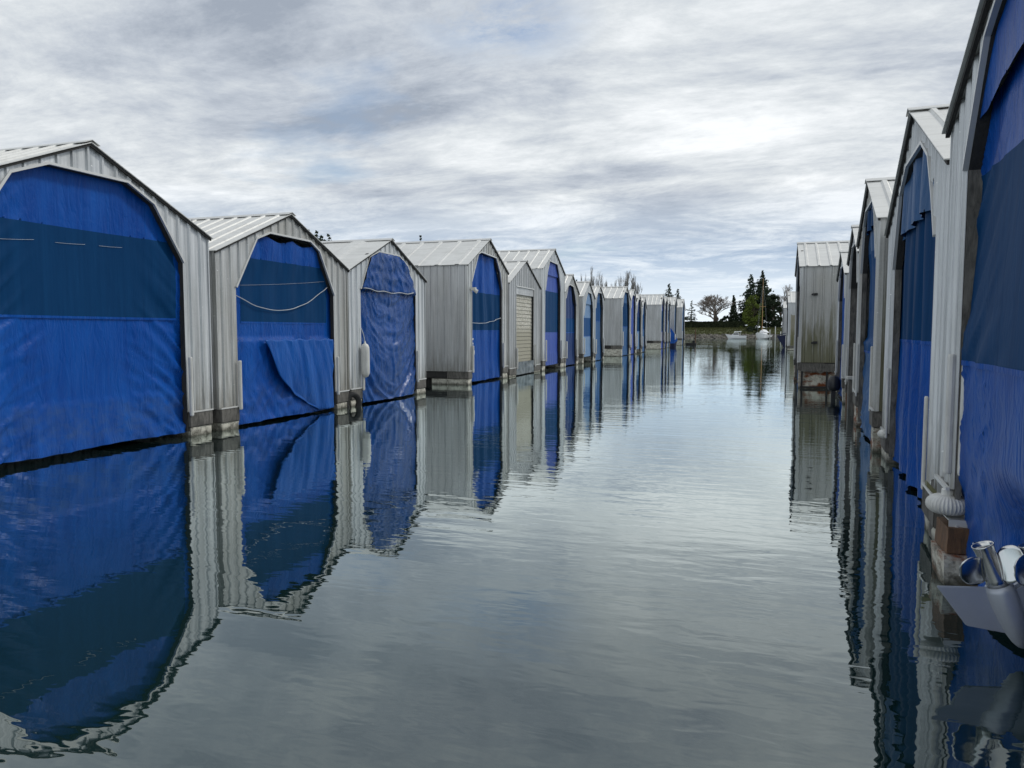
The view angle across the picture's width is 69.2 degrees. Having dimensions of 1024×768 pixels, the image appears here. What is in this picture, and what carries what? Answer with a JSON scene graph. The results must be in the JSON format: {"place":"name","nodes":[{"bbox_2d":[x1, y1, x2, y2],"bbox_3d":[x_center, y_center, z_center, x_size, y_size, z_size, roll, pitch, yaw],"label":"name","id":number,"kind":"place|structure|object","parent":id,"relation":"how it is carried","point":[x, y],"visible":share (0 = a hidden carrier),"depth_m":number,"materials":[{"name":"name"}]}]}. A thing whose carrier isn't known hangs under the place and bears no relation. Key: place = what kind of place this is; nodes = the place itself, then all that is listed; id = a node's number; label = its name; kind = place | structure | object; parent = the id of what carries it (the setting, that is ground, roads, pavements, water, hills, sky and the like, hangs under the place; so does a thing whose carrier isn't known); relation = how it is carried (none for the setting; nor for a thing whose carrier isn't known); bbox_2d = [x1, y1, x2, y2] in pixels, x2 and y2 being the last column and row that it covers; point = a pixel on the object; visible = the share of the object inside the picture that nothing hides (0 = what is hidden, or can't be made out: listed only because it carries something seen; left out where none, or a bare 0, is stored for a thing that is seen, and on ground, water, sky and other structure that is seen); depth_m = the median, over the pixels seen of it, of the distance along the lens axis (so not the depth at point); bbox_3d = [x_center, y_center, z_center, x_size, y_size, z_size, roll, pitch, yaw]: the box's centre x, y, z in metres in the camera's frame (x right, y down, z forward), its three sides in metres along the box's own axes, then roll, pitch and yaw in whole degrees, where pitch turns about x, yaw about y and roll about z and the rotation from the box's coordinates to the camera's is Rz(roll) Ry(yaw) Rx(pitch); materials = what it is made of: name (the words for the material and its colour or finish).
{"place":"outdoors","nodes":[
{"label":"outdoors","id":0,"kind":"place"},
{"bbox_2d":[0,0,978,327],"label":"sky","id":1,"kind":"structure","parent":0,"point":[690,146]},
{"bbox_2d":[0,339,1023,767],"bbox_3d":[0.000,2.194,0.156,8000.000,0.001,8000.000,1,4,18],"label":"water","id":2,"kind":"structure","parent":0,"point":[710,553],"depth_m":6.26,"materials":[{"name":"grey liquid"}]},
{"bbox_2d":[0,139,213,463],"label":"boathouse","id":3,"kind":"object","parent":2,"relation":"on","point":[105,322],"visible":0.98,"depth_m":13.36,"materials":[{"name":"fabric"}]},
{"bbox_2d":[189,212,350,430],"bbox_3d":[-10.789,-1.659,20.452,11.244,5.522,5.626,1,4,18],"label":"boathouse","id":4,"kind":"object","parent":2,"relation":"on","point":[279,309],"visible":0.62,"depth_m":18.30,"materials":[{"name":"fabric"}]},
{"bbox_2d":[321,238,427,406],"bbox_3d":[-9.094,-2.016,25.539,11.264,5.512,5.374,1,4,18],"label":"boathouse","id":5,"kind":"object","parent":2,"relation":"on","point":[387,280],"visible":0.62,"depth_m":23.47,"materials":[{"name":"fabric"}]},
{"bbox_2d":[347,392,361,407],"bbox_3d":[-4.620,0.553,21.502,0.549,0.670,0.099,-3,5,-32],"label":"tyre","id":6,"kind":"object","parent":5,"relation":"attached to","point":[356,396],"visible":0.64,"depth_m":21.52,"materials":[{"name":"black rubber"}]},
{"bbox_2d":[361,328,369,377],"bbox_3d":[-4.358,-0.929,22.017,0.270,1.484,0.260,1,4,18],"label":"boat fender","id":7,"kind":"object","parent":5,"relation":"hanging from","point":[365,361],"visible":1,"depth_m":21.93,"materials":[{"name":"white plastic"}]},
{"bbox_2d":[395,238,509,384],"bbox_3d":[-6.132,-3.168,34.163,11.451,6.581,5.329,1,4,18],"label":"boathouse","id":8,"kind":"object","parent":2,"relation":"on","point":[466,290],"visible":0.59,"depth_m":30.79,"materials":[{"name":"metal"}]},
{"bbox_2d":[503,260,541,376],"bbox_3d":[-4.543,-3.314,39.328,11.225,6.144,5.529,1,4,18],"label":"boathouse","id":9,"kind":"object","parent":2,"relation":"on","point":[524,296],"visible":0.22,"depth_m":37.49,"materials":[{"name":"metal"}]},
{"bbox_2d":[516,295,531,361],"bbox_3d":[0.541,-2.793,37.672,0.060,3.376,3.020,1,4,18],"label":"sectional door","id":10,"kind":"structure","parent":9,"relation":"in","point":[523,329],"depth_m":37.82,"materials":[{"name":"beige paint"}]},
{"bbox_2d":[497,248,565,370],"bbox_3d":[-2.818,-4.253,44.497,11.225,7.284,5.132,1,4,18],"label":"boathouse","id":11,"kind":"object","parent":2,"relation":"on","point":[546,266],"visible":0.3,"depth_m":42.69,"materials":[{"name":"metal"}]},
{"bbox_2d":[564,274,579,366],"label":"boathouse","id":12,"kind":"object","parent":2,"relation":"on","point":[571,345],"visible":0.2,"depth_m":47.41,"materials":[{"name":"metal"}]},
{"bbox_2d":[576,281,595,363],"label":"boathouse","id":13,"kind":"object","parent":2,"relation":"on","point":[587,298],"visible":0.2,"depth_m":51.61,"materials":[{"name":"metal"}]},
{"bbox_2d":[588,286,604,361],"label":"boathouse","id":14,"kind":"object","parent":2,"relation":"on","point":[599,323],"visible":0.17,"depth_m":55.73,"materials":[{"name":"metal"}]},
{"bbox_2d":[601,286,630,356],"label":"boathouse","id":15,"kind":"object","parent":2,"relation":"on","point":[617,309],"visible":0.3,"depth_m":64.59,"materials":[{"name":"metal"}]},
{"bbox_2d":[629,289,636,354],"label":"boathouse","id":16,"kind":"object","parent":2,"relation":"on","point":[633,339],"visible":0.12,"depth_m":70.76,"materials":[{"name":"metal"}]},
{"bbox_2d":[635,294,642,353],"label":"boathouse","id":17,"kind":"object","parent":2,"relation":"on","point":[639,305],"visible":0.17,"depth_m":74.25,"materials":[{"name":"metal"}]},
{"bbox_2d":[641,296,646,352],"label":"boathouse","id":18,"kind":"object","parent":2,"relation":"on","point":[644,335],"visible":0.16,"depth_m":77.66,"materials":[{"name":"metal"}]},
{"bbox_2d":[640,294,664,348],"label":"boathouse","id":19,"kind":"object","parent":2,"relation":"on","point":[655,322],"visible":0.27,"depth_m":90.61,"materials":[{"name":"metal"}]},
{"bbox_2d":[664,297,667,347],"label":"boathouse","id":20,"kind":"object","parent":2,"relation":"on","point":[666,322],"visible":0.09,"depth_m":96.03,"materials":[{"name":"metal"}]},
{"bbox_2d":[667,299,670,347],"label":"boathouse","id":21,"kind":"object","parent":2,"relation":"on","point":[668,328],"visible":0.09,"depth_m":99.03,"materials":[{"name":"metal"}]},
{"bbox_2d":[667,297,677,337],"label":"boathouse","id":22,"kind":"object","parent":2,"relation":"on","point":[673,315],"visible":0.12,"depth_m":104.74,"materials":[{"name":"metal"}]},
{"bbox_2d":[670,328,677,346],"bbox_3d":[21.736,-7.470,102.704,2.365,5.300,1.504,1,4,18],"label":"covered boat","id":23,"kind":"object","parent":2,"relation":"on","point":[673,341],"visible":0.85,"depth_m":102.33,"materials":[{"name":"blue fabric"}]},
{"bbox_2d":[676,299,684,344],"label":"boathouse","id":24,"kind":"object","parent":2,"relation":"on","point":[680,321],"visible":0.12,"depth_m":115.51,"materials":[{"name":"metal"}]},
{"bbox_2d":[726,331,745,338],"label":"motor cruiser","id":25,"kind":"object","parent":2,"relation":"on","point":[734,335],"visible":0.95,"depth_m":206.65,"materials":[{"name":"white plastic"}]},
{"bbox_2d":[756,278,771,338],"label":"sailing boat","id":26,"kind":"object","parent":2,"relation":"on","point":[762,334],"visible":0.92,"depth_m":203.27,"materials":[{"name":"white"}]},
{"bbox_2d":[768,326,780,338],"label":"jetty","id":27,"kind":"object","parent":2,"relation":"on","point":[775,334],"visible":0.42,"depth_m":204.56,"materials":[{"name":"grey wood"}]},
{"bbox_2d":[777,333,785,347],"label":"moored boat","id":28,"kind":"object","parent":2,"relation":"on","point":[781,339],"visible":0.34,"depth_m":99.37,"materials":[{"name":"blue fabric"}]},
{"bbox_2d":[782,301,786,334],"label":"boathouse","id":29,"kind":"object","parent":2,"relation":"on","point":[784,309],"visible":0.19,"depth_m":103.07,"materials":[{"name":"metal"}]},
{"bbox_2d":[786,291,795,350],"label":"boathouse","id":30,"kind":"object","parent":2,"relation":"on","point":[790,319],"visible":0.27,"depth_m":84.15,"materials":[{"name":"metal"}]},
{"bbox_2d":[793,240,849,388],"bbox_3d":[17.048,-2.598,28.988,11.220,6.262,5.362,1,4,19],"label":"boathouse","id":31,"kind":"object","parent":2,"relation":"on","point":[816,269],"visible":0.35,"depth_m":28.34,"materials":[{"name":"metal"}]},
{"bbox_2d":[827,376,841,399],"bbox_3d":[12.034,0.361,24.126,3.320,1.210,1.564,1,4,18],"label":"outboard motor","id":32,"kind":"object","parent":2,"relation":"on","point":[833,384],"visible":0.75,"depth_m":24.43,"materials":[{"name":"black plastic"}]},
{"bbox_2d":[834,250,848,403],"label":"boathouse","id":33,"kind":"object","parent":2,"relation":"on","point":[842,278],"visible":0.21,"depth_m":24.32,"materials":[{"name":"metal"}]},
{"bbox_2d":[846,376,854,409],"bbox_3d":[9.657,0.402,20.877,0.480,1.230,0.430,1,4,18],"label":"mooring post","id":34,"kind":"object","parent":2,"relation":"in","point":[850,405],"visible":0.32,"depth_m":20.76,"materials":[{"name":"grey wood"}]},
{"bbox_2d":[844,224,858,419],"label":"boathouse","id":35,"kind":"object","parent":2,"relation":"on","point":[853,257],"visible":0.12,"depth_m":21.06,"materials":[{"name":"metal"}]},
{"bbox_2d":[853,177,894,452],"bbox_3d":[12.523,-1.248,13.504,11.220,5.695,4.927,2,4,21],"label":"boathouse","id":36,"kind":"object","parent":2,"relation":"on","point":[872,243],"visible":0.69,"depth_m":15.06,"materials":[{"name":"metal"}]},
{"bbox_2d":[880,104,961,540],"bbox_3d":[10.578,-0.816,8.202,11.220,5.583,6.274,2,4,22],"label":"boathouse","id":37,"kind":"object","parent":2,"relation":"on","point":[916,228],"visible":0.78,"depth_m":10.25,"materials":[{"name":"fabric"}]},
{"bbox_2d":[925,479,977,585],"bbox_3d":[4.220,1.567,7.186,0.456,1.067,1.752,1,4,18],"label":"corner dock","id":38,"kind":"object","parent":2,"relation":"in","point":[949,547],"visible":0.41,"depth_m":6.44,"materials":[{"name":"brown wood"}]},
{"bbox_2d":[925,488,966,527],"bbox_3d":[3.888,1.103,6.604,0.378,0.350,0.357,1,4,18],"label":"dock roller","id":39,"kind":"object","parent":38,"relation":"attached to","point":[947,505],"visible":0.81,"depth_m":6.49,"materials":[{"name":"white plastic"}]},
{"bbox_2d":[934,0,1023,586],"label":"boathouse","id":40,"kind":"object","parent":2,"relation":"on","point":[980,463],"visible":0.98,"depth_m":5.75,"materials":[{"name":"fabric"}]},
{"bbox_2d":[937,540,1023,648],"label":"stern drive","id":41,"kind":"structure","parent":40,"relation":"hanging from","point":[996,603],"depth_m":4.94,"materials":[{"name":"silver metal"}]},
{"bbox_2d":[1013,543,1023,585],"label":"stern drive","id":42,"kind":"structure","parent":40,"relation":"hanging from","point":[1018,573],"depth_m":4.75,"materials":[{"name":"silver metal"}]},
{"bbox_2d":[685,327,781,338],"bbox_3d":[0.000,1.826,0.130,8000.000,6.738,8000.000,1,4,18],"label":"ground","id":43,"kind":"structure","parent":0,"point":[746,332],"depth_m":219.00,"materials":[{"name":"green plant"}]},
{"bbox_2d":[588,266,595,285],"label":"poplar tree","id":44,"kind":"object","parent":43,"relation":"on","point":[592,282],"visible":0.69,"depth_m":272.80,"materials":[{"name":"grey plant"}]},
{"bbox_2d":[595,272,602,286],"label":"poplar tree","id":45,"kind":"object","parent":43,"relation":"on","point":[597,280],"visible":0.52,"depth_m":271.74,"materials":[{"name":"grey plant"}]},
{"bbox_2d":[622,269,630,287],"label":"poplar tree","id":46,"kind":"object","parent":43,"relation":"on","point":[626,282],"visible":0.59,"depth_m":267.44,"materials":[{"name":"grey plant"}]},
{"bbox_2d":[630,274,635,289],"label":"poplar tree","id":47,"kind":"object","parent":43,"relation":"on","point":[633,285],"visible":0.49,"depth_m":267.32,"materials":[{"name":"grey plant"}]},
{"bbox_2d":[635,283,642,293],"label":"poplar tree","id":48,"kind":"object","parent":43,"relation":"on","point":[637,287],"visible":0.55,"depth_m":267.20,"materials":[{"name":"grey plant"}]},
{"bbox_2d":[664,284,673,296],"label":"conifer tree","id":49,"kind":"object","parent":43,"relation":"on","point":[668,292],"visible":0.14,"depth_m":263.92,"materials":[{"name":"green plant"}]},
{"bbox_2d":[674,289,692,319],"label":"conifer tree","id":50,"kind":"object","parent":43,"relation":"on","point":[678,295],"visible":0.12,"depth_m":262.98,"materials":[{"name":"green plant"}]},
{"bbox_2d":[685,301,696,321],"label":"conifer tree","id":51,"kind":"object","parent":43,"relation":"on","point":[691,314],"visible":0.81,"depth_m":230.99,"materials":[{"name":"green plant"}]},
{"bbox_2d":[693,294,734,320],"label":"bare tree","id":52,"kind":"object","parent":43,"relation":"on","point":[708,303],"visible":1,"depth_m":231.37,"materials":[{"name":"brown plant"}]},
{"bbox_2d":[685,321,745,327],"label":"hedge","id":53,"kind":"object","parent":43,"relation":"on","point":[713,324],"visible":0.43,"depth_m":226.47,"materials":[{"name":"green plant"}]},
{"bbox_2d":[718,315,732,321],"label":"shrub","id":54,"kind":"object","parent":43,"relation":"on","point":[724,318],"visible":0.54,"depth_m":228.32,"materials":[{"name":"green plant"}]},
{"bbox_2d":[726,295,739,321],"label":"conifer tree","id":55,"kind":"object","parent":43,"relation":"on","point":[733,313],"visible":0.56,"depth_m":227.73,"materials":[{"name":"green plant"}]},
{"bbox_2d":[685,333,781,338],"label":"rocks","id":56,"kind":"object","parent":43,"relation":"on","point":[712,336],"visible":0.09,"depth_m":215.43,"materials":[{"name":"grey stone"}]},
{"bbox_2d":[743,325,758,332],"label":"shrub","id":57,"kind":"object","parent":43,"relation":"on","point":[750,328],"visible":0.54,"depth_m":217.10,"materials":[{"name":"green plant"}]},
{"bbox_2d":[737,274,765,324],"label":"conifer tree","id":58,"kind":"object","parent":43,"relation":"on","point":[748,292],"visible":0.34,"depth_m":232.27,"materials":[{"name":"green plant"}]},
{"bbox_2d":[742,294,764,327],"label":"leafy tree","id":59,"kind":"object","parent":43,"relation":"on","point":[750,313],"visible":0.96,"depth_m":224.86,"materials":[{"name":"green plant"}]},
{"bbox_2d":[752,270,777,327],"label":"conifer tree","id":60,"kind":"object","parent":43,"relation":"on","point":[764,286],"visible":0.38,"depth_m":231.59,"materials":[{"name":"green plant"}]},
{"bbox_2d":[761,293,782,327],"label":"leafy tree","id":61,"kind":"object","parent":43,"relation":"on","point":[772,302],"visible":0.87,"depth_m":223.73,"materials":[{"name":"green plant"}]},
{"bbox_2d":[778,284,792,315],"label":"bare tree","id":62,"kind":"object","parent":43,"relation":"on","point":[785,292],"visible":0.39,"depth_m":233.15,"materials":[{"name":"grey plant"}]},
{"bbox_3d":[6.617,1.292,12.656,0.508,0.637,0.450,1,4,18],"label":"corner dock","id":63,"kind":"object","parent":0,"visible":0},
{"bbox_2d":[877,429,884,438],"bbox_3d":[6.456,0.894,12.707,0.368,0.350,0.336,1,4,18],"label":"dock roller","id":64,"kind":"object","parent":63,"relation":"on","point":[880,433],"visible":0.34,"depth_m":12.68,"materials":[{"name":"white plastic"}]}
]}

